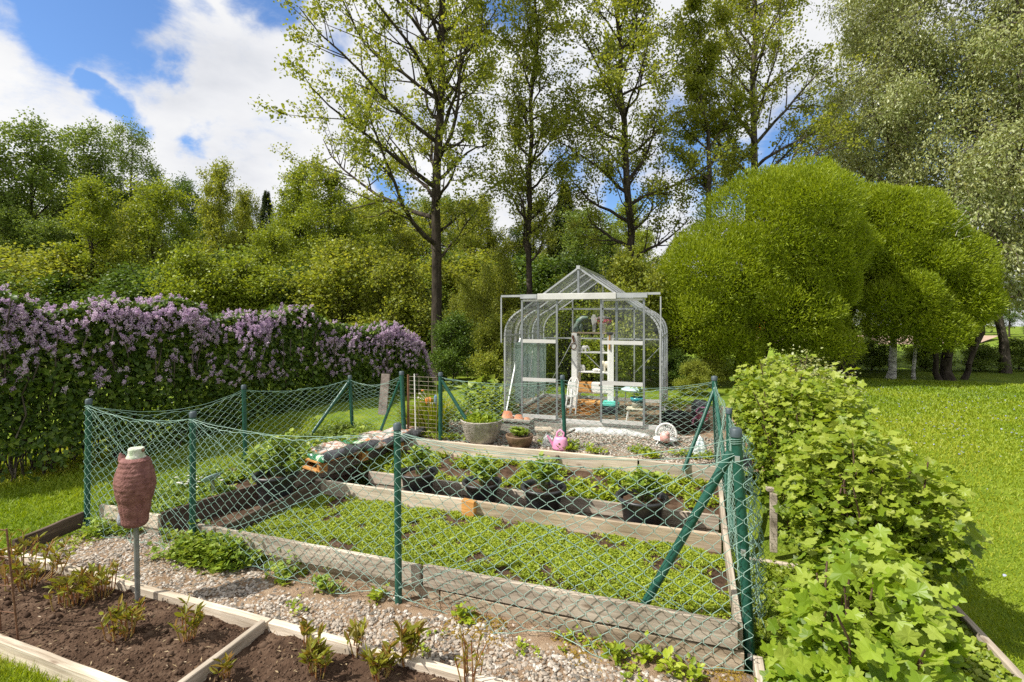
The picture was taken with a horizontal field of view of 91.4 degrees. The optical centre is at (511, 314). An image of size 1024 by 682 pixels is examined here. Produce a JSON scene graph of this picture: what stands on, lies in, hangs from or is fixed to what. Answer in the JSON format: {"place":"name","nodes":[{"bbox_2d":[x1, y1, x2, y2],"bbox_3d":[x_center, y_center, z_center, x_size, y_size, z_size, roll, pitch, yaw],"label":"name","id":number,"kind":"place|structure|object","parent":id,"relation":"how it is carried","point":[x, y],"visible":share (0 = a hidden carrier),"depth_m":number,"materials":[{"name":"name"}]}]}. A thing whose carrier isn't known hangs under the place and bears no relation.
{"place":"outdoors","nodes":[
{"label":"outdoors","id":0,"kind":"place"},
{"bbox_2d":[0,350,337,374],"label":"forest floor","id":1,"kind":"structure","parent":0,"point":[113,358],"depth_m":15.77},
{"bbox_2d":[0,203,37,257],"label":"woodland tree","id":2,"kind":"object","parent":1,"relation":"on","point":[6,214],"visible":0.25,"depth_m":22.18,"materials":[{"name":"green plant"}]},
{"bbox_2d":[0,121,37,241],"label":"broadleaf tree","id":3,"kind":"object","parent":1,"relation":"on","point":[8,196],"visible":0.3,"depth_m":23.39,"materials":[{"name":"green plant"}]},
{"bbox_2d":[0,106,89,251],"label":"broadleaf tree","id":4,"kind":"object","parent":1,"relation":"on","point":[42,163],"visible":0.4,"depth_m":24.66,"materials":[{"name":"green plant"}]},
{"bbox_2d":[8,213,81,260],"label":"woodland tree","id":5,"kind":"object","parent":1,"relation":"on","point":[45,232],"visible":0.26,"depth_m":22.36,"materials":[{"name":"green plant"}]},
{"bbox_2d":[0,241,111,334],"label":"undergrowth bush","id":6,"kind":"object","parent":1,"relation":"on","point":[44,263],"visible":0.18,"depth_m":17.97,"materials":[{"name":"green plant"}]},
{"bbox_2d":[2,270,110,349],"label":"undergrowth bush","id":7,"kind":"object","parent":1,"relation":"on","point":[51,285],"visible":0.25,"depth_m":17.21,"materials":[{"name":"green plant"}]},
{"bbox_2d":[19,116,138,248],"bbox_3d":[-23.935,-4.709,27.921,5.772,12.840,5.710,0,0,42],"label":"broadleaf tree","id":8,"kind":"object","parent":1,"relation":"on","point":[93,165],"visible":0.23,"depth_m":27.73,"materials":[{"name":"green plant"}]},
{"bbox_2d":[50,173,131,294],"bbox_3d":[-16.043,-1.812,19.062,3.608,7.040,3.034,0,0,40],"label":"broadleaf tree","id":9,"kind":"object","parent":1,"relation":"on","point":[91,198],"visible":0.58,"depth_m":18.54,"materials":[{"name":"green plant"}]},
{"bbox_2d":[50,261,153,308],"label":"undergrowth bush","id":10,"kind":"object","parent":1,"relation":"on","point":[116,280],"visible":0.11,"depth_m":16.47,"materials":[{"name":"green plant"}]},
{"bbox_2d":[95,115,168,254],"bbox_3d":[-22.844,-5.138,29.892,5.871,13.684,5.891,0,0,-38],"label":"birch tree","id":11,"kind":"object","parent":1,"relation":"on","point":[149,165],"visible":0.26,"depth_m":29.85,"materials":[{"name":"green plant"}]},
{"bbox_2d":[67,170,202,294],"bbox_3d":[-14.347,-2.055,19.870,4.410,7.529,4.263,0,0,1],"label":"broadleaf tree","id":12,"kind":"object","parent":1,"relation":"on","point":[151,224],"visible":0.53,"depth_m":19.53,"materials":[{"name":"green plant"}]},
{"bbox_2d":[155,171,204,258],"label":"broadleaf tree","id":13,"kind":"object","parent":1,"relation":"on","point":[184,185],"visible":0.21,"depth_m":26.70,"materials":[{"name":"green plant"}]},
{"bbox_2d":[185,155,245,255],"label":"broadleaf tree","id":14,"kind":"object","parent":1,"relation":"on","point":[215,218],"visible":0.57,"depth_m":23.80,"materials":[{"name":"green plant"}]},
{"bbox_2d":[226,184,263,252],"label":"broadleaf tree","id":15,"kind":"object","parent":1,"relation":"on","point":[246,223],"visible":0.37,"depth_m":25.76,"materials":[{"name":"green plant"}]},
{"bbox_2d":[238,219,300,291],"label":"broadleaf tree","id":16,"kind":"object","parent":1,"relation":"on","point":[275,237],"visible":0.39,"depth_m":17.62,"materials":[{"name":"green plant"}]},
{"bbox_2d":[265,157,324,269],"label":"broadleaf tree","id":17,"kind":"object","parent":1,"relation":"on","point":[294,193],"visible":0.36,"depth_m":22.59,"materials":[{"name":"green plant"}]},
{"bbox_2d":[287,161,383,276],"bbox_3d":[-7.018,-2.253,20.166,4.061,7.924,3.415,0,0,-23],"label":"broadleaf tree","id":18,"kind":"object","parent":1,"relation":"on","point":[329,202],"visible":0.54,"depth_m":19.74,"materials":[{"name":"green plant"}]},
{"bbox_2d":[341,189,398,260],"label":"broadleaf tree","id":19,"kind":"object","parent":1,"relation":"on","point":[380,229],"visible":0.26,"depth_m":23.75,"materials":[{"name":"green plant"}]},
{"bbox_2d":[0,405,380,548],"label":"grass","id":20,"kind":"structure","parent":0,"point":[51,507],"depth_m":6.33,"materials":[{"name":"plant"}]},
{"bbox_2d":[35,525,754,681],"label":"gravel path","id":21,"kind":"structure","parent":0,"point":[541,640],"depth_m":3.39,"materials":[{"name":"gravel"}]},
{"bbox_2d":[76,512,346,594],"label":"path weeds","id":22,"kind":"object","parent":21,"relation":"on","point":[195,548],"visible":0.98,"depth_m":4.00,"materials":[{"name":"green plant"}]},
{"bbox_2d":[33,529,648,681],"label":"path weeds","id":23,"kind":"object","parent":21,"relation":"on","point":[627,674],"visible":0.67,"depth_m":3.04,"materials":[{"name":"green plant"}]},
{"bbox_2d":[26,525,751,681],"bbox_3d":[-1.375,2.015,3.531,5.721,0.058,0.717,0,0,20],"label":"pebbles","id":24,"kind":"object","parent":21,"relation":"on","point":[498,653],"visible":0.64,"depth_m":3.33,"materials":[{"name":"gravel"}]},
{"bbox_2d":[367,582,708,681],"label":"path weeds","id":25,"kind":"object","parent":21,"relation":"on","point":[616,649],"visible":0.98,"depth_m":2.88,"materials":[{"name":"green plant"}]},
{"bbox_2d":[442,609,747,681],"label":"moss","id":26,"kind":"object","parent":21,"relation":"on","point":[717,670],"visible":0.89,"depth_m":3.07,"materials":[{"name":"plant"}]},
{"bbox_2d":[0,325,1023,681],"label":"lawn","id":27,"kind":"structure","parent":0,"point":[994,377],"depth_m":5.79,"materials":[{"name":"plant"}]},
{"bbox_2d":[0,651,74,681],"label":"grass","id":28,"kind":"structure","parent":27,"relation":"on","point":[20,673],"depth_m":2.80,"materials":[{"name":"plant"}]},
{"bbox_2d":[132,238,242,367],"bbox_3d":[-8.327,-0.120,12.834,3.111,3.668,3.357,0,0,15],"label":"hazel bush","id":29,"kind":"object","parent":27,"relation":"on","point":[176,275],"visible":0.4,"depth_m":12.61,"materials":[{"name":"green plant"}]},
{"bbox_2d":[0,284,435,482],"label":"lilac hedge","id":30,"kind":"object","parent":27,"relation":"on","point":[187,332],"visible":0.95,"depth_m":7.23,"materials":[{"name":"purple plant"}]},
{"bbox_2d":[193,251,290,351],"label":"hazel bush","id":31,"kind":"object","parent":27,"relation":"on","point":[246,289],"visible":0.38,"depth_m":13.61,"materials":[{"name":"green plant"}]},
{"bbox_2d":[99,445,393,535],"bbox_3d":[-2.567,1.837,5.520,3.068,0.459,0.666,0,0,-39],"label":"raised bed","id":32,"kind":"object","parent":27,"relation":"on","point":[304,479],"visible":0.34,"depth_m":5.02,"materials":[{"name":"brown wood"}]},
{"bbox_2d":[201,467,303,494],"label":"bed soil","id":33,"kind":"structure","parent":32,"relation":"in","point":[244,482],"depth_m":5.36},
{"bbox_2d":[102,457,316,513],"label":"bed weeds","id":34,"kind":"object","parent":33,"relation":"on","point":[233,476],"visible":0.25,"depth_m":5.14,"materials":[{"name":"green plant"}]},
{"bbox_2d":[236,421,371,465],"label":"bed weeds","id":35,"kind":"object","parent":33,"relation":"on","point":[335,430],"visible":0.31,"depth_m":6.44,"materials":[{"name":"green plant"}]},
{"bbox_2d":[302,442,403,472],"bbox_3d":[-1.921,1.678,6.078,0.430,0.120,1.200,0,0,36],"label":"wooden pallet","id":36,"kind":"object","parent":33,"relation":"on","point":[361,456],"visible":0.26,"depth_m":5.72,"materials":[{"name":"orange wood"}]},
{"bbox_2d":[341,430,393,450],"bbox_3d":[-1.772,1.554,6.279,0.580,0.114,0.620,0,0,32],"label":"soil bag","id":37,"kind":"object","parent":36,"relation":"on","point":[375,438],"visible":0.44,"depth_m":6.18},
{"bbox_2d":[320,426,425,463],"bbox_3d":[-1.625,1.557,6.071,0.110,0.140,1.522,0,0,36],"label":"plastic film","id":38,"kind":"object","parent":37,"relation":"on","point":[344,451],"visible":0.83,"depth_m":5.88,"materials":[{"name":"plastic"}]},
{"bbox_2d":[161,468,364,538],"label":"bed soil","id":39,"kind":"structure","parent":32,"relation":"in","point":[230,516],"depth_m":4.97,"materials":[{"name":"soil"}]},
{"bbox_2d":[243,428,312,507],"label":"potted plant","id":40,"kind":"object","parent":39,"relation":"on","point":[283,474],"visible":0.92,"depth_m":5.01,"materials":[{"name":"green plant"}]},
{"bbox_2d":[244,230,424,370],"bbox_3d":[-5.084,-0.344,14.720,4.901,4.119,4.542,0,0,15],"label":"hazel bush","id":41,"kind":"object","parent":27,"relation":"on","point":[329,279],"visible":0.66,"depth_m":13.94,"materials":[{"name":"green plant"}]},
{"bbox_2d":[0,512,764,681],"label":"planting bed","id":42,"kind":"object","parent":27,"relation":"on","point":[62,668],"visible":0.62,"depth_m":2.96,"materials":[{"name":"brown wood"}]},
{"bbox_2d":[0,558,458,681],"bbox_3d":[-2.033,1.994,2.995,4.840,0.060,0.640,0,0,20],"label":"bed soil","id":43,"kind":"structure","parent":42,"relation":"in","point":[284,665],"depth_m":3.01,"materials":[{"name":"soil"}]},
{"bbox_2d":[0,535,75,591],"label":"peony plant","id":44,"kind":"object","parent":43,"relation":"on","point":[28,574],"visible":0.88,"depth_m":3.73,"materials":[{"name":"green plant"}]},
{"bbox_2d":[41,564,107,611],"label":"peony plant","id":45,"kind":"object","parent":43,"relation":"on","point":[64,581],"visible":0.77,"depth_m":3.40,"materials":[{"name":"green plant"}]},
{"bbox_2d":[94,593,146,642],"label":"peony plant","id":46,"kind":"object","parent":43,"relation":"on","point":[129,613],"visible":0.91,"depth_m":3.09,"materials":[{"name":"green plant"}]},
{"bbox_2d":[112,446,156,603],"bbox_3d":[-2.622,1.485,3.475,0.270,1.120,0.236,0,0,20],"label":"torch","id":47,"kind":"object","parent":43,"relation":"on","point":[134,483],"visible":1,"depth_m":3.41,"materials":[{"name":"wicker"}]},
{"bbox_2d":[297,623,336,679],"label":"young shoots","id":48,"kind":"object","parent":43,"relation":"on","point":[315,652],"visible":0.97,"depth_m":2.74,"materials":[{"name":"green plant"}]},
{"bbox_2d":[358,639,399,681],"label":"young shoots","id":49,"kind":"object","parent":43,"relation":"on","point":[382,657],"visible":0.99,"depth_m":2.74,"materials":[{"name":"green plant"}]},
{"bbox_2d":[390,619,429,667],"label":"young shoots","id":50,"kind":"object","parent":42,"relation":"on","point":[409,637],"visible":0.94,"depth_m":2.83,"materials":[{"name":"green plant"}]},
{"bbox_2d":[247,0,525,380],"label":"tall alder","id":51,"kind":"object","parent":27,"relation":"on","point":[465,37],"visible":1,"depth_m":12.19,"materials":[{"name":"green plant"}]},
{"bbox_2d":[357,195,423,266],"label":"woodland tree","id":52,"kind":"object","parent":27,"relation":"on","point":[395,228],"visible":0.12,"depth_m":27.71,"materials":[{"name":"green plant"}]},
{"bbox_2d":[339,251,444,352],"bbox_3d":[-3.112,-0.039,14.026,3.528,3.504,3.270,0,0,-33],"label":"hazel bush","id":53,"kind":"object","parent":27,"relation":"on","point":[403,297],"visible":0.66,"depth_m":13.68,"materials":[{"name":"green plant"}]},
{"bbox_2d":[83,371,767,672],"bbox_3d":[-0.848,1.368,5.046,5.863,1.426,3.129,0,0,20],"label":"wire fence","id":54,"kind":"object","parent":27,"relation":"on","point":[734,461],"visible":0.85,"depth_m":3.49,"materials":[{"name":"green metal"}]},
{"bbox_2d":[424,310,482,382],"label":"garden bush","id":55,"kind":"object","parent":27,"relation":"on","point":[452,353],"visible":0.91,"depth_m":12.00,"materials":[{"name":"green plant"}]},
{"bbox_2d":[196,478,743,671],"bbox_3d":[-0.456,1.920,4.173,4.242,0.316,1.404,0,0,20],"label":"raised bed","id":56,"kind":"object","parent":27,"relation":"on","point":[682,648],"visible":0.52,"depth_m":3.48,"materials":[{"name":"grey wood"}]},
{"bbox_2d":[251,495,731,619],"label":"bed soil","id":57,"kind":"structure","parent":56,"relation":"in","point":[720,581],"depth_m":4.00,"materials":[{"name":"soil"}]},
{"bbox_2d":[239,493,738,643],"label":"bed weeds","id":58,"kind":"object","parent":57,"relation":"on","point":[710,605],"visible":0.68,"depth_m":4.06,"materials":[{"name":"green plant"}]},
{"bbox_2d":[469,256,500,372],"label":"sapling","id":59,"kind":"object","parent":27,"relation":"on","point":[484,285],"visible":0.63,"depth_m":13.93,"materials":[{"name":"green plant"}]},
{"bbox_2d":[459,313,518,384],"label":"garden bush","id":60,"kind":"object","parent":27,"relation":"on","point":[484,336],"visible":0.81,"depth_m":11.39,"materials":[{"name":"green plant"}]},
{"bbox_2d":[485,232,524,324],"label":"sapling","id":61,"kind":"object","parent":27,"relation":"on","point":[503,267],"visible":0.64,"depth_m":14.86,"materials":[{"name":"green plant"}]},
{"bbox_2d":[470,0,594,338],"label":"tall alder","id":62,"kind":"object","parent":27,"relation":"on","point":[534,68],"visible":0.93,"depth_m":13.91,"materials":[{"name":"green plant"}]},
{"bbox_2d":[368,438,727,535],"bbox_3d":[0.162,1.827,5.387,3.932,0.453,1.198,0,0,20],"label":"raised bed","id":63,"kind":"object","parent":27,"relation":"on","point":[671,520],"visible":0.32,"depth_m":5.44,"materials":[{"name":"grey wood"}]},
{"bbox_2d":[356,452,719,521],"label":"bed soil","id":64,"kind":"structure","parent":63,"relation":"in","point":[506,472],"depth_m":5.59,"materials":[{"name":"soil"}]},
{"bbox_2d":[358,447,718,510],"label":"bed weeds","id":65,"kind":"object","parent":64,"relation":"on","point":[513,479],"visible":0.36,"depth_m":5.46,"materials":[{"name":"green plant"}]},
{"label":"bed soil","id":66,"kind":"structure","parent":63,"relation":"in","visible":0},
{"bbox_2d":[401,444,437,493],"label":"potted plant","id":67,"kind":"object","parent":66,"relation":"on","point":[427,476],"visible":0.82,"depth_m":5.25,"materials":[{"name":"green plant"}]},
{"bbox_2d":[462,455,501,502],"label":"potted plant","id":68,"kind":"object","parent":66,"relation":"on","point":[472,489],"visible":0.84,"depth_m":4.99,"materials":[{"name":"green plant"}]},
{"bbox_2d":[520,451,566,511],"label":"potted plant","id":69,"kind":"object","parent":66,"relation":"on","point":[539,476],"visible":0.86,"depth_m":4.76,"materials":[{"name":"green plant"}]},
{"bbox_2d":[615,464,669,525],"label":"potted plant","id":70,"kind":"object","parent":66,"relation":"on","point":[635,505],"visible":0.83,"depth_m":4.42,"materials":[{"name":"green plant"}]},
{"bbox_2d":[518,273,614,382],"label":"garden bush","id":71,"kind":"object","parent":27,"relation":"on","point":[565,316],"visible":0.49,"depth_m":11.55,"materials":[{"name":"green plant"}]},
{"bbox_2d":[567,288,655,380],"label":"garden bush","id":72,"kind":"object","parent":27,"relation":"on","point":[630,356],"visible":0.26,"depth_m":11.11,"materials":[{"name":"green plant"}]},
{"bbox_2d":[587,244,681,381],"bbox_3d":[2.661,0.023,11.770,2.785,3.380,2.581,0,0,-36],"label":"hazel bush","id":73,"kind":"object","parent":27,"relation":"on","point":[624,273],"visible":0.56,"depth_m":11.38,"materials":[{"name":"green plant"}]},
{"bbox_2d":[528,0,740,375],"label":"tall alder","id":74,"kind":"object","parent":27,"relation":"on","point":[630,43],"visible":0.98,"depth_m":13.32,"materials":[{"name":"green plant"}]},
{"bbox_2d":[668,358,717,395],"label":"hazel bush","id":75,"kind":"object","parent":27,"relation":"on","point":[698,371],"visible":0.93,"depth_m":10.09,"materials":[{"name":"green plant"}]},
{"bbox_2d":[654,0,766,354],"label":"tall alder","id":76,"kind":"object","parent":27,"relation":"on","point":[695,88],"visible":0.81,"depth_m":14.88,"materials":[{"name":"green plant"}]},
{"bbox_2d":[658,0,875,366],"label":"tall alder","id":77,"kind":"object","parent":27,"relation":"on","point":[756,28],"visible":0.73,"depth_m":14.85,"materials":[{"name":"green plant"}]},
{"bbox_2d":[651,153,891,382],"bbox_3d":[6.071,-1.088,12.091,5.474,5.636,4.307,0,0,20],"label":"globe willow","id":78,"kind":"object","parent":27,"relation":"on","point":[786,205],"visible":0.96,"depth_m":11.04,"materials":[{"name":"green plant"}]},
{"bbox_2d":[725,342,836,477],"bbox_3d":[2.961,1.073,5.536,1.131,1.512,1.375,0,0,20],"label":"currant bush","id":79,"kind":"object","parent":27,"relation":"on","point":[739,399],"visible":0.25,"depth_m":5.46,"materials":[{"name":"green plant"}]},
{"bbox_2d":[741,354,887,529],"bbox_3d":[2.749,1.196,4.669,1.191,1.637,1.670,0,0,20],"label":"currant bush","id":80,"kind":"object","parent":27,"relation":"on","point":[807,405],"visible":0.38,"depth_m":4.56,"materials":[{"name":"green plant"}]},
{"bbox_2d":[765,186,880,379],"bbox_3d":[7.646,-0.865,12.295,3.766,5.199,2.138,0,0,-43],"label":"globe willow","id":81,"kind":"object","parent":27,"relation":"on","point":[852,291],"visible":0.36,"depth_m":11.32,"materials":[{"name":"green plant"}]},
{"bbox_2d":[795,0,956,348],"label":"silver willow","id":82,"kind":"object","parent":27,"relation":"on","point":[862,96],"visible":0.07,"depth_m":18.16,"materials":[{"name":"grey plant"}]},
{"bbox_2d":[750,557,1023,681],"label":"planting bed","id":83,"kind":"object","parent":27,"relation":"on","point":[979,634],"visible":0.21,"depth_m":2.96,"materials":[{"name":"grey wood"}]},
{"bbox_2d":[803,0,1023,367],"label":"silver willow","id":84,"kind":"object","parent":27,"relation":"on","point":[886,110],"visible":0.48,"depth_m":14.83,"materials":[{"name":"grey plant"}]},
{"bbox_2d":[842,180,1014,380],"bbox_3d":[10.008,-0.906,12.530,4.112,5.309,3.521,0,0,20],"label":"globe willow","id":85,"kind":"object","parent":27,"relation":"on","point":[933,310],"visible":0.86,"depth_m":11.60,"materials":[{"name":"green plant"}]},
{"bbox_2d":[860,0,1023,373],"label":"silver willow","id":86,"kind":"object","parent":27,"relation":"on","point":[987,33],"visible":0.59,"depth_m":13.61,"materials":[{"name":"grey plant"}]},
{"bbox_2d":[0,0,1023,325],"label":"sky","id":87,"kind":"structure","parent":0,"point":[189,71],"materials":[{"name":"blue"}]},
{"bbox_2d":[415,398,764,471],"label":"gravel yard","id":88,"kind":"structure","parent":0,"point":[708,434],"depth_m":6.47,"materials":[{"name":"gravel"}]},
{"bbox_2d":[406,389,463,432],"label":"daylily clump","id":89,"kind":"object","parent":88,"relation":"on","point":[423,417],"visible":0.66,"depth_m":6.73,"materials":[{"name":"green plant"}]},
{"bbox_2d":[460,409,503,444],"bbox_3d":[-0.378,1.412,6.408,0.566,0.416,0.555,0,0,20],"label":"stone planter","id":90,"kind":"object","parent":88,"relation":"on","point":[480,428],"visible":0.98,"depth_m":6.23,"materials":[{"name":"stone"}]},
{"bbox_2d":[419,429,713,458],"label":"yard weeds","id":91,"kind":"object","parent":88,"relation":"on","point":[569,443],"visible":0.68,"depth_m":5.88,"materials":[{"name":"green plant"}]},
{"bbox_2d":[417,419,747,469],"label":"yard pebbles","id":92,"kind":"object","parent":88,"relation":"on","point":[644,444],"visible":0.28,"depth_m":6.24,"materials":[{"name":"gravel"}]},
{"bbox_2d":[501,265,669,435],"bbox_3d":[1.266,0.474,7.922,2.290,2.318,2.225,0,0,20],"label":"greenhouse","id":93,"kind":"object","parent":88,"relation":"on","point":[576,283],"visible":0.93,"depth_m":7.17,"materials":[{"name":"metal"}]},
{"bbox_2d":[515,338,545,402],"bbox_3d":[0.320,0.880,8.182,0.095,0.940,1.551,0,0,22],"label":"shade cloth","id":94,"kind":"object","parent":93,"relation":"hanging from","point":[528,348],"visible":0.66,"depth_m":8.07,"materials":[{"name":"fabric"}]},
{"bbox_2d":[521,299,557,419],"bbox_3d":[0.388,0.625,7.103,0.541,1.690,0.032,0,0,20],"label":"sliding door","id":95,"kind":"structure","parent":93,"relation":"in","point":[524,300],"depth_m":7.09,"materials":[{"name":"metal"}]},
{"bbox_2d":[513,397,658,424],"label":"greenhouse floor","id":96,"kind":"structure","parent":93,"relation":"in","point":[593,417],"depth_m":7.74,"materials":[{"name":"concrete"}]},
{"bbox_2d":[572,332,614,407],"bbox_3d":[1.292,0.897,7.910,0.666,1.236,0.249,0,0,20],"label":"shelf unit","id":97,"kind":"object","parent":96,"relation":"on","point":[576,361],"visible":0.77,"depth_m":7.85,"materials":[{"name":"white paint"}]},
{"bbox_2d":[600,298,644,425],"bbox_3d":[1.481,0.625,6.714,0.591,1.690,0.032,0,0,20],"label":"sliding door","id":98,"kind":"structure","parent":93,"relation":"in","point":[640,384],"depth_m":6.69,"materials":[{"name":"metal"}]},
{"bbox_2d":[656,394,692,434],"bbox_3d":[2.213,1.358,6.840,0.495,0.524,0.536,0,0,20],"label":"black tub","id":99,"kind":"object","parent":88,"relation":"on","point":[685,417],"visible":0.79,"depth_m":6.72,"materials":[{"name":"plastic"}]},
{"bbox_2d":[410,344,1023,370],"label":"meadow","id":100,"kind":"structure","parent":0,"point":[902,367],"depth_m":16.04,"materials":[{"name":"plant"}]},
{"bbox_2d":[392,252,476,357],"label":"undergrowth bush","id":101,"kind":"object","parent":100,"relation":"on","point":[447,277],"visible":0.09,"depth_m":17.34,"materials":[{"name":"green plant"}]},
{"bbox_2d":[473,253,604,336],"bbox_3d":[1.292,-0.190,17.234,5.831,3.810,5.404,0,0,4],"label":"undergrowth bush","id":102,"kind":"object","parent":100,"relation":"on","point":[541,270],"visible":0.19,"depth_m":16.78,"materials":[{"name":"green plant"}]},
{"bbox_2d":[547,202,620,276],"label":"woodland tree","id":103,"kind":"object","parent":100,"relation":"on","point":[571,246],"visible":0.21,"depth_m":22.40,"materials":[{"name":"green plant"}]},
{"bbox_2d":[801,376,1023,674],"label":"grass","id":104,"kind":"structure","parent":0,"point":[967,392],"depth_m":6.72,"materials":[{"name":"plant"}]},
{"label":"bed soil","id":105,"kind":"structure","parent":0,"visible":0},
{"bbox_2d":[759,523,976,681],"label":"currant bush","id":106,"kind":"object","parent":105,"relation":"on","point":[896,624],"visible":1,"depth_m":2.25,"materials":[{"name":"green plant"}]},
{"bbox_2d":[771,412,993,609],"bbox_3d":[2.395,1.369,3.402,1.100,1.335,1.272,0,0,20],"label":"currant bush","id":107,"kind":"object","parent":105,"relation":"on","point":[861,494],"visible":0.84,"depth_m":3.15,"materials":[{"name":"green plant"}]},
{"bbox_2d":[750,556,1021,681],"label":"ground cover","id":108,"kind":"object","parent":105,"relation":"on","point":[983,663],"visible":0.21,"depth_m":3.06,"materials":[{"name":"green plant"}]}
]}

